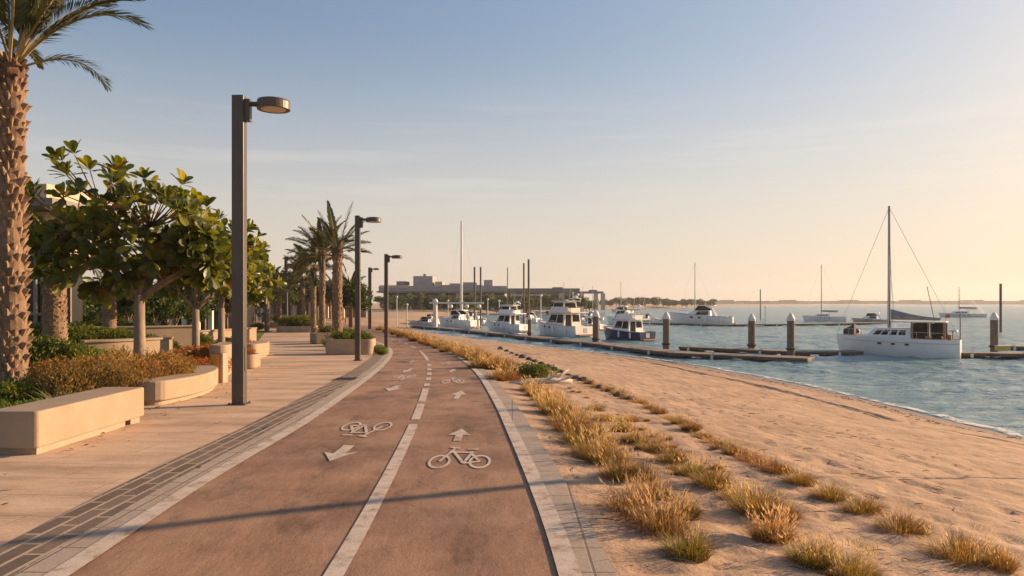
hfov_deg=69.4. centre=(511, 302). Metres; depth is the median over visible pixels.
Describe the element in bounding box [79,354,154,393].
rust shrub
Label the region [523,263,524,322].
dock pile
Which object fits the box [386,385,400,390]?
arrow marking
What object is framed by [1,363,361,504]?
fallen leaves
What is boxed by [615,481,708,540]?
grass tuft
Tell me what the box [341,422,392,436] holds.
bicycle marking
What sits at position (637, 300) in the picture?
shore tree
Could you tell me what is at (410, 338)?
grass tuft
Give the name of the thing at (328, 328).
green shrub
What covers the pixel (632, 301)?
shore tree
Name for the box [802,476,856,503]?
grass tuft
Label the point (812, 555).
grass tuft
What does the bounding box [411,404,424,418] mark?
lane marking
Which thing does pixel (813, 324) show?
floating dock
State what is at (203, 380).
concrete bench
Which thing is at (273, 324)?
planter
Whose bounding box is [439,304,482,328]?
motor boat
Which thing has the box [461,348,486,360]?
grass tuft
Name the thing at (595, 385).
grass tuft
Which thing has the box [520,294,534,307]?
shore tree
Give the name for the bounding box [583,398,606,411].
grass tuft
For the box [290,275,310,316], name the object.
park tree
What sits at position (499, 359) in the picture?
grass tuft
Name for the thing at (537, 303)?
shore tree
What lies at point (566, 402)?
grass tuft
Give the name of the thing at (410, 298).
shore tree
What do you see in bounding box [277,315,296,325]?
green shrub
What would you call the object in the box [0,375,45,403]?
green shrub
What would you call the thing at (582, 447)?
grass tuft
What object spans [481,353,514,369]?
grass tuft
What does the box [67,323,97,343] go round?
green shrub
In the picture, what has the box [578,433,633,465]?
grass tuft
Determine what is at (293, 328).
planter
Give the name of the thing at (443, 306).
shore tree
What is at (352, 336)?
green shrub
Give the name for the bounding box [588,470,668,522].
grass tuft
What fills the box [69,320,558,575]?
cycle path
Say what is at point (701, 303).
shore tree
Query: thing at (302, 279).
date palm
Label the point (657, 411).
grass tuft
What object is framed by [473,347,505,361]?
grass tuft
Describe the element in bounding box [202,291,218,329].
park tree
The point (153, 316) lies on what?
park tree
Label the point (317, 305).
park tree
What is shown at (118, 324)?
green shrub
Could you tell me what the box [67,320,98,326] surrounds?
green shrub
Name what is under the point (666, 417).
grass tuft
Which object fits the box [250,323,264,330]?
green shrub
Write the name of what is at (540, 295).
dock lamp
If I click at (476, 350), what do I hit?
grass tuft
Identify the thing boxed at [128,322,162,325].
green shrub
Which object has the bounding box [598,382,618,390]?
grass tuft
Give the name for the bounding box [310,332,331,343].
planter
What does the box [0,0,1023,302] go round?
sky
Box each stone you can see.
[578,377,588,380]
[613,392,624,396]
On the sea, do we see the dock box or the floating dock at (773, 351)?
the floating dock at (773, 351)
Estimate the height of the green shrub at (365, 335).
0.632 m
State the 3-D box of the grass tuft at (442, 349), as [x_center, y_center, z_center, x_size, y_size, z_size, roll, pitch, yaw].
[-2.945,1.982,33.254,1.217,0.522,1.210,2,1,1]
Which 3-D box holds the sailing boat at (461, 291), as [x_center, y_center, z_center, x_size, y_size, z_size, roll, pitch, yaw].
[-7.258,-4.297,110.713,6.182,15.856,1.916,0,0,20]
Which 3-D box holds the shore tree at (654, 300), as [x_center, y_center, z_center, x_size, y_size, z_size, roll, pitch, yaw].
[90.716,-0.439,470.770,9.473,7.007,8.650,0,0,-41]
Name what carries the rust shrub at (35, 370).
on the lawn at (259, 334)
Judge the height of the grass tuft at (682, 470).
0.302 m
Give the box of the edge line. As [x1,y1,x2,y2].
[43,341,392,575]
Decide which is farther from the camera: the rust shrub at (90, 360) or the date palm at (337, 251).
the date palm at (337, 251)
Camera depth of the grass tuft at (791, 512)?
6.23 m
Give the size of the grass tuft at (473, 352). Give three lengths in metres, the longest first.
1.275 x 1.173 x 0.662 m
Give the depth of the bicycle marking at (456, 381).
16.83 m
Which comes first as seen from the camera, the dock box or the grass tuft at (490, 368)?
the grass tuft at (490, 368)
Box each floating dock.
[410,325,813,361]
[642,322,886,325]
[678,345,863,355]
[961,351,1023,359]
[1008,345,1023,350]
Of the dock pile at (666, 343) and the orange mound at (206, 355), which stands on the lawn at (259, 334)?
the orange mound at (206, 355)
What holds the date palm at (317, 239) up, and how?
on the pavement
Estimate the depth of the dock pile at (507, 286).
129.92 m
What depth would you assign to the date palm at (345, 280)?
71.81 m
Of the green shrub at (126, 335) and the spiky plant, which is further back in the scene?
the green shrub at (126, 335)
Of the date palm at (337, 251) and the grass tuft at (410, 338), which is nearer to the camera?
the date palm at (337, 251)
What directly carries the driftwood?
on the beach
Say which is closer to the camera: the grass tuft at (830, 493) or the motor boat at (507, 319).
the grass tuft at (830, 493)
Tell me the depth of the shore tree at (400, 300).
209.15 m
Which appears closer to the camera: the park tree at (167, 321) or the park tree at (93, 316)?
the park tree at (93, 316)
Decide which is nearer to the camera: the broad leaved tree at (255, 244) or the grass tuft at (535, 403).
the grass tuft at (535, 403)
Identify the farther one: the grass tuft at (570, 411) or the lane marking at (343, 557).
the grass tuft at (570, 411)
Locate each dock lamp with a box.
[396,296,397,324]
[539,294,541,319]
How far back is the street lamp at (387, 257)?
37.89 m
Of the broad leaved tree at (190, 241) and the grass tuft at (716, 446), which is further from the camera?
the broad leaved tree at (190, 241)
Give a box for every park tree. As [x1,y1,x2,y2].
[83,279,95,316]
[83,296,101,322]
[94,289,123,320]
[116,288,156,322]
[131,294,183,322]
[156,313,182,324]
[160,290,191,324]
[187,291,211,324]
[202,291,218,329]
[224,297,231,328]
[254,288,269,323]
[263,289,283,321]
[270,300,274,319]
[273,270,299,314]
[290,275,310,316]
[294,284,325,314]
[306,278,331,317]
[316,281,331,318]
[326,282,343,319]
[342,279,374,311]
[342,299,348,323]
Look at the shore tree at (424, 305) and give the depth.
222.05 m
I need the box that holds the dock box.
[994,345,1010,350]
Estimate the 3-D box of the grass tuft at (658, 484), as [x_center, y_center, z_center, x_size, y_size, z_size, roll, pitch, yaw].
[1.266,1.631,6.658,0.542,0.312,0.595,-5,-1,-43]
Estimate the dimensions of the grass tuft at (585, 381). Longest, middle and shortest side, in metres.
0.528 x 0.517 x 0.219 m
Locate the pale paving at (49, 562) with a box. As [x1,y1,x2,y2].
[12,342,388,575]
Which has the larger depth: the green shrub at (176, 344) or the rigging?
the rigging
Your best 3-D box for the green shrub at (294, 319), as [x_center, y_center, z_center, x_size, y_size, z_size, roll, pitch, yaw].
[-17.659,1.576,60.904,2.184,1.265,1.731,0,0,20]
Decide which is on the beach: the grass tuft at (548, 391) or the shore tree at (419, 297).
the grass tuft at (548, 391)
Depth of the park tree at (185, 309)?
47.74 m
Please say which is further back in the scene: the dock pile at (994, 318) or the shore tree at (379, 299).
the shore tree at (379, 299)
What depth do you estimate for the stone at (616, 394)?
15.70 m
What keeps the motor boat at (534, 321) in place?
on the sea
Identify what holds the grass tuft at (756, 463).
on the beach
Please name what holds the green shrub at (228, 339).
on the lawn at (259, 334)
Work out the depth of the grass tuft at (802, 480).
7.63 m
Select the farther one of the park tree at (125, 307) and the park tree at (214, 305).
the park tree at (214, 305)
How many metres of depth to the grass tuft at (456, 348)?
31.01 m
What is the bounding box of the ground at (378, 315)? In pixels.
[254,303,898,327]
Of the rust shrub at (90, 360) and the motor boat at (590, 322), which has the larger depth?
the motor boat at (590, 322)
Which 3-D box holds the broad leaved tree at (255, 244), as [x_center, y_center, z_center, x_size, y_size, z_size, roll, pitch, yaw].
[-9.562,-0.477,25.093,2.474,5.413,2.588,0,0,45]
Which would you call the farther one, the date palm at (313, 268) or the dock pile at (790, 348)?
the date palm at (313, 268)
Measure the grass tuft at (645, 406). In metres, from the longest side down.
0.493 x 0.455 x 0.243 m
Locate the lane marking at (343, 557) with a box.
[323,424,417,575]
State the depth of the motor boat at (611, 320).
116.85 m
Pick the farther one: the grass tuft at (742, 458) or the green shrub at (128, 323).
the green shrub at (128, 323)
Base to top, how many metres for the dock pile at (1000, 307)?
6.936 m
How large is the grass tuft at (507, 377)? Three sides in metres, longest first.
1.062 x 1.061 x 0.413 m
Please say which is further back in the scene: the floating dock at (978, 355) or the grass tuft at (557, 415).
the floating dock at (978, 355)
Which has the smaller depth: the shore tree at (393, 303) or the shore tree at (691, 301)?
the shore tree at (393, 303)
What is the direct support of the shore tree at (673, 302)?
on the ground at (378, 315)
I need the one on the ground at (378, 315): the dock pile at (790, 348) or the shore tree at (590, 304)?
the shore tree at (590, 304)
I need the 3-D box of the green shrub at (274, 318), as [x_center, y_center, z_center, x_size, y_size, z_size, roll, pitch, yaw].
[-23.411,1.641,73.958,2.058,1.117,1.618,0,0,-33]
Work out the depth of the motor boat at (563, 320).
75.21 m
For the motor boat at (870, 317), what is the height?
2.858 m
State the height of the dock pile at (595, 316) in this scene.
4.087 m
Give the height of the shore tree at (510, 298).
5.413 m
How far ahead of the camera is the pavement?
8.92 m
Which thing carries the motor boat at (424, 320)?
on the sea
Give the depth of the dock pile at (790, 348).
46.46 m
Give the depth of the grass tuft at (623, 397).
15.32 m
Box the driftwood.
[509,369,580,384]
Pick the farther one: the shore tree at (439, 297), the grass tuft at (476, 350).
the shore tree at (439, 297)
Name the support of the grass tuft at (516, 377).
on the beach
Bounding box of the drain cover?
[333,377,359,379]
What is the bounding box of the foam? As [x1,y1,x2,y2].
[417,329,1021,435]
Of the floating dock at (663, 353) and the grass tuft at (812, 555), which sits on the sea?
the floating dock at (663, 353)
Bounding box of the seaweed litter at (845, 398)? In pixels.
[473,338,1021,438]
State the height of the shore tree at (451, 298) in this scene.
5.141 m
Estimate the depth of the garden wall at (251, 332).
33.75 m
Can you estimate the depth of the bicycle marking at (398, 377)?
17.75 m
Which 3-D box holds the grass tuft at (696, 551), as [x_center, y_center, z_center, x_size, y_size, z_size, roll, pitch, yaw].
[1.185,1.574,4.998,0.557,0.309,0.550,-1,-2,8]
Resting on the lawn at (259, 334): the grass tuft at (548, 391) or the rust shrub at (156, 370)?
the rust shrub at (156, 370)
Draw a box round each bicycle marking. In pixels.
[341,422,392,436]
[393,375,415,379]
[428,447,490,467]
[441,377,463,382]
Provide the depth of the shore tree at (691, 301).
473.24 m
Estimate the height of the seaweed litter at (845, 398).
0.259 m
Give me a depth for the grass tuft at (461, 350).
30.41 m
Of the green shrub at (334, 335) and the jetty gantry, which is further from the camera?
the jetty gantry
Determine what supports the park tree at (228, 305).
on the lawn at (259, 334)
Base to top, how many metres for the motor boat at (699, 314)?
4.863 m
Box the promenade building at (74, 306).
[26,184,131,324]
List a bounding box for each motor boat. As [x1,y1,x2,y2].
[409,314,439,324]
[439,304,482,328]
[469,311,479,319]
[487,293,533,332]
[520,312,541,323]
[537,288,592,336]
[539,311,549,318]
[580,308,599,319]
[580,311,586,321]
[581,317,606,329]
[603,294,658,340]
[607,298,630,323]
[642,313,658,322]
[653,316,672,322]
[670,299,736,323]
[851,307,886,321]
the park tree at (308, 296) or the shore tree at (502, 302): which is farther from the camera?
the shore tree at (502, 302)
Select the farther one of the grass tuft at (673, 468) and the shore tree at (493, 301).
the shore tree at (493, 301)
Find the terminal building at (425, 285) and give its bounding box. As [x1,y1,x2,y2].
[377,274,604,309]
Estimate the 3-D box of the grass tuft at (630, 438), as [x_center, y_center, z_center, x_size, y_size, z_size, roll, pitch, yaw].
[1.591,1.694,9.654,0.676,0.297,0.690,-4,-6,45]
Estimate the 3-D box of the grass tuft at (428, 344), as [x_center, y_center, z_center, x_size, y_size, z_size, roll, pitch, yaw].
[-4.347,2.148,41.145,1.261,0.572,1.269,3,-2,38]
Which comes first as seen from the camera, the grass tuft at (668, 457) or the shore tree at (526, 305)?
the grass tuft at (668, 457)
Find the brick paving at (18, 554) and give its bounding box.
[0,344,382,575]
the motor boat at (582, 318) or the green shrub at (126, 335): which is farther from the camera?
the motor boat at (582, 318)
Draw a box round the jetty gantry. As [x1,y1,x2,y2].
[429,299,483,326]
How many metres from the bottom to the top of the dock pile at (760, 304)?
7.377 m
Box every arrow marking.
[325,445,355,460]
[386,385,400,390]
[449,429,469,440]
[451,391,465,398]
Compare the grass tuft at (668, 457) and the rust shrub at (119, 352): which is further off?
the rust shrub at (119, 352)
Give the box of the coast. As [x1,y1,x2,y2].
[705,300,1023,303]
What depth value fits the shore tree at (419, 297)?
204.50 m
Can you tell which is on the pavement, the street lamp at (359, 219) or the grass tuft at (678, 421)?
the street lamp at (359, 219)
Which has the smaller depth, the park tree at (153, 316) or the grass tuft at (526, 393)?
the grass tuft at (526, 393)
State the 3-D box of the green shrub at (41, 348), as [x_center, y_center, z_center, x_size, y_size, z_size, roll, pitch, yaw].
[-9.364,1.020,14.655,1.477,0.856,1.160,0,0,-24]
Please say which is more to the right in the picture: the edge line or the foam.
the foam
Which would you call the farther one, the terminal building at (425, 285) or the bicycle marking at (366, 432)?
the terminal building at (425, 285)
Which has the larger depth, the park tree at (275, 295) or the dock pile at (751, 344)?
the park tree at (275, 295)
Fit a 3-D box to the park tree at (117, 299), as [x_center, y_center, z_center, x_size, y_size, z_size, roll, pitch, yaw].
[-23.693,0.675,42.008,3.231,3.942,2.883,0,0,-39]
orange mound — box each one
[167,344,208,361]
[172,356,209,364]
[184,352,231,371]
[191,342,215,348]
[247,348,255,354]
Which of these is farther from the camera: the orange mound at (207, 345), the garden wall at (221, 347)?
the orange mound at (207, 345)
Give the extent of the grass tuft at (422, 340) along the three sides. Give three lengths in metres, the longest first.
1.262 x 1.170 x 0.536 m
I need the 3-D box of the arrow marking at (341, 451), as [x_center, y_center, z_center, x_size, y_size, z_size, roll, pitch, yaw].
[-1.879,1.639,8.081,0.370,0.001,0.856,0,0,0]
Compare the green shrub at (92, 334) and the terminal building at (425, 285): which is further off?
the terminal building at (425, 285)
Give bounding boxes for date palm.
[0,0,153,383]
[26,209,106,345]
[69,240,141,329]
[257,263,291,330]
[272,270,300,325]
[276,251,329,315]
[282,236,343,332]
[285,214,354,329]
[306,200,371,332]
[342,268,367,326]
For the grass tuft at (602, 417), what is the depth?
11.29 m
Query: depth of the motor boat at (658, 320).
124.42 m
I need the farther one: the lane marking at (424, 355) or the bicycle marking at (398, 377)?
the lane marking at (424, 355)
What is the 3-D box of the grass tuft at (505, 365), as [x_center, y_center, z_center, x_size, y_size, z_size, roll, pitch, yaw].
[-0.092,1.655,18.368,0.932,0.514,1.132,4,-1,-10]
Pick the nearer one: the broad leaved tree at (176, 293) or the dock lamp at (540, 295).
the broad leaved tree at (176, 293)
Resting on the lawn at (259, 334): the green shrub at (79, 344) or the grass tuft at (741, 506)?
the green shrub at (79, 344)
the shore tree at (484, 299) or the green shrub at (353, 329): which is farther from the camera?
the shore tree at (484, 299)
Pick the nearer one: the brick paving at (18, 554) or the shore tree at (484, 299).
the brick paving at (18, 554)
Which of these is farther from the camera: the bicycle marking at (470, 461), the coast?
the coast
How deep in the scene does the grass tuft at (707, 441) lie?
10.02 m
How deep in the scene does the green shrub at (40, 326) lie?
28.89 m
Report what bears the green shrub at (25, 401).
on the lawn at (259, 334)
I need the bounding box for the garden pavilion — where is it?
[131,291,261,329]
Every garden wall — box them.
[80,337,173,357]
[88,325,191,348]
[200,327,256,344]
[209,342,231,374]
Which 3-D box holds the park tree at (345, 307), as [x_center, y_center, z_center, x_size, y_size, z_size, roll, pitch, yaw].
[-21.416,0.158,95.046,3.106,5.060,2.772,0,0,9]
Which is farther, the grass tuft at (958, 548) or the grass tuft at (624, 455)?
the grass tuft at (624, 455)
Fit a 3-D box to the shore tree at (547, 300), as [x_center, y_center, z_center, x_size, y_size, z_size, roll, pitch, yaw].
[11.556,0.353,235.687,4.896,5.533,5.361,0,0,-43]
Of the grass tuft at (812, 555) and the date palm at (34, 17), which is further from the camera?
the date palm at (34, 17)
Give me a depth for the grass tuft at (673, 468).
8.00 m
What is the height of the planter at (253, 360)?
0.420 m
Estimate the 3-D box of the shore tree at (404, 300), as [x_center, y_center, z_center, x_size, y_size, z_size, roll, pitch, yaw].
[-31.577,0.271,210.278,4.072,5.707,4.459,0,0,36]
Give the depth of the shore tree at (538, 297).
237.64 m
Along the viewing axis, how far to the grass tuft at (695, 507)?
6.11 m
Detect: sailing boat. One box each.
[445,221,484,324]
[587,286,603,319]
[803,265,845,321]
[837,206,961,358]
[939,287,986,316]
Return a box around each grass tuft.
[395,328,405,336]
[406,334,417,340]
[416,335,430,343]
[426,337,441,345]
[430,338,444,348]
[436,342,454,351]
[448,341,471,351]
[450,342,465,353]
[454,344,471,354]
[454,345,472,356]
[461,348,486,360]
[462,344,487,357]
[462,345,487,358]
[462,350,492,368]
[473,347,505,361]
[478,354,512,369]
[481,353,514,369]
[483,366,516,381]
[485,353,514,363]
[488,362,523,380]
[492,361,522,375]
[520,374,543,390]
[523,382,546,396]
[528,385,551,400]
[530,386,559,406]
[532,388,571,415]
[539,384,558,395]
[542,402,579,422]
[542,403,596,432]
[551,412,604,445]
[556,403,585,418]
[558,395,572,409]
[559,420,621,459]
[565,404,604,427]
[575,414,612,435]
[578,425,622,449]
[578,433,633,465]
[581,377,596,383]
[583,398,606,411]
[587,445,649,481]
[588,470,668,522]
[590,378,606,387]
[595,410,616,420]
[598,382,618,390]
[605,413,634,432]
[605,444,638,462]
[608,385,628,394]
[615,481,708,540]
[616,422,652,443]
[619,392,639,399]
[620,448,663,482]
[621,412,639,421]
[628,393,650,403]
[630,466,678,500]
[632,429,669,453]
[639,399,662,410]
[648,403,668,413]
[648,438,693,464]
[648,516,726,562]
[652,441,675,452]
[659,413,680,420]
[659,491,715,520]
[665,461,676,470]
[667,411,692,424]
[669,450,712,477]
[675,413,706,431]
[680,452,743,490]
[686,428,713,438]
[699,432,722,443]
[706,436,736,449]
[709,460,723,469]
[710,478,796,520]
[711,476,756,502]
[719,438,750,456]
[730,444,768,463]
[735,500,805,543]
[743,453,780,469]
[755,452,800,475]
[763,493,806,521]
[773,528,851,569]
[779,461,821,487]
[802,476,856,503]
[809,534,892,575]
[831,488,891,515]
[864,504,943,540]
[912,514,1019,572]
[968,536,1023,574]
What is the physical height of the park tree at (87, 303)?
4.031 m
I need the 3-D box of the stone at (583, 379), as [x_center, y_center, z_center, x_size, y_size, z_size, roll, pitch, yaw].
[1.922,2.066,19.829,0.310,0.172,0.238,0,0,33]
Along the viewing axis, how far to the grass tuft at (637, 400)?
14.50 m
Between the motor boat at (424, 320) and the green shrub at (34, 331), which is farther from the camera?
the motor boat at (424, 320)
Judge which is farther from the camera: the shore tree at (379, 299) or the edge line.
the shore tree at (379, 299)
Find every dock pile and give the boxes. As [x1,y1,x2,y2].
[474,267,475,319]
[480,267,481,327]
[507,268,507,304]
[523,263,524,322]
[527,315,531,335]
[528,259,529,315]
[592,310,599,341]
[662,312,670,348]
[747,314,756,348]
[760,289,760,319]
[785,313,795,355]
[988,312,998,351]
[999,284,1001,331]
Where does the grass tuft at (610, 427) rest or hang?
on the beach
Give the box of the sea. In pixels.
[415,304,1023,438]
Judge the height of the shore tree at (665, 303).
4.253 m
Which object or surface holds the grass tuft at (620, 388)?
on the beach
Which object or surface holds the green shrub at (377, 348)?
on the brick paving at (18, 554)
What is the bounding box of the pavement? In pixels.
[0,328,373,546]
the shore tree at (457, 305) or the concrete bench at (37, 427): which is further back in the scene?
the shore tree at (457, 305)
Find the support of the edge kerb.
on the cycle path
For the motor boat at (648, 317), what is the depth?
127.69 m
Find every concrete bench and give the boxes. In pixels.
[0,387,143,454]
[136,365,217,405]
[247,341,268,357]
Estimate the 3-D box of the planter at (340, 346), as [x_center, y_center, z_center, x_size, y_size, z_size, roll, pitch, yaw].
[-6.824,1.841,31.400,1.950,0.660,2.000,0,0,-7]
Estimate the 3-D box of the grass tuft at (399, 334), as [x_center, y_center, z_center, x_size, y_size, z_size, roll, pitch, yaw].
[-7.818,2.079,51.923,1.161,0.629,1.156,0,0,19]
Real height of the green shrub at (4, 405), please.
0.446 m
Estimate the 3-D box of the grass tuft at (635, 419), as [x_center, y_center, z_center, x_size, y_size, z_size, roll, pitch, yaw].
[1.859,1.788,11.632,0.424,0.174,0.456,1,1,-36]
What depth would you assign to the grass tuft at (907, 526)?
6.05 m
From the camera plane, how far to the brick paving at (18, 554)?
6.40 m
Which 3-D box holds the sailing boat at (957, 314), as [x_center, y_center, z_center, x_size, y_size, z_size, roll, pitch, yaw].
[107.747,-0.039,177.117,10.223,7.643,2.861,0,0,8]
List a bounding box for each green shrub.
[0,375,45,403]
[0,399,16,408]
[7,397,49,405]
[28,321,41,336]
[28,333,82,368]
[29,322,68,335]
[60,340,99,362]
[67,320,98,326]
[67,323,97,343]
[69,325,117,343]
[80,346,110,356]
[95,327,131,338]
[99,320,132,325]
[106,330,146,338]
[119,321,154,325]
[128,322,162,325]
[145,332,160,336]
[157,335,180,349]
[200,332,214,345]
[215,336,248,343]
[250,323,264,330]
[269,314,285,321]
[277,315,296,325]
[286,315,307,325]
[296,314,318,325]
[312,325,331,332]
[321,337,329,346]
[324,331,351,338]
[338,331,354,338]
[345,328,365,332]
[351,330,375,338]
[374,344,387,353]
[377,350,387,354]
[512,361,559,378]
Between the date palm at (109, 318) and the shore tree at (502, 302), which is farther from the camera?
the shore tree at (502, 302)
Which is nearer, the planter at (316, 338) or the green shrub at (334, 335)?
the green shrub at (334, 335)
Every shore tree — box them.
[373,295,392,308]
[388,300,400,309]
[393,294,407,310]
[395,296,404,309]
[403,294,416,310]
[411,296,417,309]
[417,293,423,308]
[417,300,429,310]
[423,295,434,308]
[435,294,449,309]
[439,298,447,310]
[444,296,455,310]
[446,299,459,310]
[463,295,476,310]
[479,294,493,312]
[489,298,497,312]
[493,299,506,307]
[496,295,516,304]
[510,299,520,308]
[517,300,534,309]
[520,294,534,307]
[530,297,541,308]
[531,294,546,311]
[542,295,554,310]
[569,294,583,306]
[575,297,589,308]
[586,300,597,310]
[607,299,616,305]
[620,300,627,305]
[629,298,635,306]
[635,297,642,303]
[639,300,646,305]
[647,297,661,304]
[661,301,671,307]
[666,300,677,305]
[680,301,689,305]
[687,299,696,306]
[697,301,705,304]
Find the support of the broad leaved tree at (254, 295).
on the lawn at (259, 334)
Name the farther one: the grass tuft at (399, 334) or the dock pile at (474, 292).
the dock pile at (474, 292)
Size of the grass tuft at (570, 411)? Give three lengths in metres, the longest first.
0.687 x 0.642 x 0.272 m
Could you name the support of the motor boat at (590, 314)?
on the sea
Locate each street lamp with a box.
[227,95,289,404]
[284,257,290,316]
[353,215,380,360]
[368,267,378,328]
[384,254,401,347]
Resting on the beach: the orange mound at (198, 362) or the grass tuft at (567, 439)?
the grass tuft at (567, 439)
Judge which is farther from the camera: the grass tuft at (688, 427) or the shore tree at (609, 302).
the shore tree at (609, 302)
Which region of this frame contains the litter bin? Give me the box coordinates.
[210,352,227,382]
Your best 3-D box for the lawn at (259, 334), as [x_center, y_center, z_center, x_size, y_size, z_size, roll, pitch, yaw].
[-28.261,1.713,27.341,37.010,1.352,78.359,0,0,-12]
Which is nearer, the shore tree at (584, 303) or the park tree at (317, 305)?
the park tree at (317, 305)
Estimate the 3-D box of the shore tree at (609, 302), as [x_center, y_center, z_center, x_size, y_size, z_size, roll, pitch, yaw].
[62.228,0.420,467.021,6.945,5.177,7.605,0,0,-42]
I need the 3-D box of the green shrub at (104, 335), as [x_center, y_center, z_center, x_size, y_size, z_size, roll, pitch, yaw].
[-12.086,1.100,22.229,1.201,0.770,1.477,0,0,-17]
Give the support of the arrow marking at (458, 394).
on the cycle path
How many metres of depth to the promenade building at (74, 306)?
29.60 m
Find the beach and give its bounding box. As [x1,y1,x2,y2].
[326,322,1023,575]
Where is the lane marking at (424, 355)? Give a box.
[419,351,429,360]
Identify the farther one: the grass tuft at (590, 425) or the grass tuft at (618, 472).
the grass tuft at (590, 425)
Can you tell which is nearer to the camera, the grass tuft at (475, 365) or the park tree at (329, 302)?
the grass tuft at (475, 365)
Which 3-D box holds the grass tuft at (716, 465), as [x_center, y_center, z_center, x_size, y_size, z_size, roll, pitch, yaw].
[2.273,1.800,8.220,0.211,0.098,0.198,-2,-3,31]
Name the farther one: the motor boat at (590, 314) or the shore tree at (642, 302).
the shore tree at (642, 302)
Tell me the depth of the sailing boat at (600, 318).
147.63 m
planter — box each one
[247,353,260,368]
[270,322,277,326]
[276,325,317,331]
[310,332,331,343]
[326,338,375,354]
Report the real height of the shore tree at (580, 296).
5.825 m
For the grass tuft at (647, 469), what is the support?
on the beach
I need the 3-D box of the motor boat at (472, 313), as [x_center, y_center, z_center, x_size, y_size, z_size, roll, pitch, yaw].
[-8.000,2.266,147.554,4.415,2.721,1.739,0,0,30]
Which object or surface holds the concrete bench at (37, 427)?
on the pavement
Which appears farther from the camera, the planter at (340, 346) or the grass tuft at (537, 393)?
the planter at (340, 346)
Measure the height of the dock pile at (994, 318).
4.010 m
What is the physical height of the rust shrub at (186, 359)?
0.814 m
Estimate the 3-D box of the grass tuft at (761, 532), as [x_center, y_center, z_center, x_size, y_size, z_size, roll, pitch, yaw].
[1.982,1.668,5.615,0.558,0.308,0.585,1,0,-23]
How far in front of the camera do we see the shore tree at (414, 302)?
204.37 m
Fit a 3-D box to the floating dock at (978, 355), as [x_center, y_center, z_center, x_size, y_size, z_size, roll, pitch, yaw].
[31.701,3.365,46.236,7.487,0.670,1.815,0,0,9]
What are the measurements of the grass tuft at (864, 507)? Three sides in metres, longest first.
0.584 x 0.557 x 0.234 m
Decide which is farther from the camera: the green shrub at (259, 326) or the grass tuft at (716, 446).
the green shrub at (259, 326)
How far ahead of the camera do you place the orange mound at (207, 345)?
23.49 m
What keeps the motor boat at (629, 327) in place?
on the sea
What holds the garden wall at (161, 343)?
on the lawn at (259, 334)
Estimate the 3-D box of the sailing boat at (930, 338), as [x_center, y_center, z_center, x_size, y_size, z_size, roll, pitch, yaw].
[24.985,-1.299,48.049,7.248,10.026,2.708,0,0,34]
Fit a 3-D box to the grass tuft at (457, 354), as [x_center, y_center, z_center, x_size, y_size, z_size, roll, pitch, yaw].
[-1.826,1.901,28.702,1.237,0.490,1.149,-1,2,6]
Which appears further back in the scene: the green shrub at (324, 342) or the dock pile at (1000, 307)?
the dock pile at (1000, 307)
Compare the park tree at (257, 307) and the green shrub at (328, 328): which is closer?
the green shrub at (328, 328)
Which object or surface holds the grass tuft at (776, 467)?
on the beach
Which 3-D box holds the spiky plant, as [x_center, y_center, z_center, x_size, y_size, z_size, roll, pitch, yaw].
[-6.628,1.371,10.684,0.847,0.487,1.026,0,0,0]
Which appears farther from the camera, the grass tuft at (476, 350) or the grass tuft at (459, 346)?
the grass tuft at (459, 346)
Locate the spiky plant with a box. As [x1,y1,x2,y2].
[16,383,84,399]
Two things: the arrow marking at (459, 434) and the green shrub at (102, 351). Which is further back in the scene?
the green shrub at (102, 351)
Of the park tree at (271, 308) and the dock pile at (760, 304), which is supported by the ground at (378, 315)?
the park tree at (271, 308)
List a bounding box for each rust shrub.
[22,354,86,387]
[33,359,107,397]
[65,350,125,374]
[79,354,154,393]
[94,344,146,364]
[108,355,176,384]
[132,348,185,363]
[144,355,196,375]
[161,353,198,369]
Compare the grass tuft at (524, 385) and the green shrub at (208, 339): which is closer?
the grass tuft at (524, 385)
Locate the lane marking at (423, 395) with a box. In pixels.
[418,388,428,401]
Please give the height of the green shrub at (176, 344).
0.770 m
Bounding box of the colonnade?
[254,296,367,317]
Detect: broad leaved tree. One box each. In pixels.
[24,140,231,358]
[131,195,262,353]
[200,209,268,341]
[247,238,286,307]
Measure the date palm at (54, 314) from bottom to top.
3.849 m
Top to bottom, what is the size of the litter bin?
0.660 m
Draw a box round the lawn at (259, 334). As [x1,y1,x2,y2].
[0,331,268,397]
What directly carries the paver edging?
on the cycle path
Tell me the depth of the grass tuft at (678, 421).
11.45 m
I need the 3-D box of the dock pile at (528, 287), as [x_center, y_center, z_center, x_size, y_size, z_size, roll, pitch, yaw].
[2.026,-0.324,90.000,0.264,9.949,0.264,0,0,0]
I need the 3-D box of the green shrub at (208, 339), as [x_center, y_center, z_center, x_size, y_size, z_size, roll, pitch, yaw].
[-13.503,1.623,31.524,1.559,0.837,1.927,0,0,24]
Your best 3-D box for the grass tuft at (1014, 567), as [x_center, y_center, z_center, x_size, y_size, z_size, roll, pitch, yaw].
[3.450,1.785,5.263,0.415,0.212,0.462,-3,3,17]

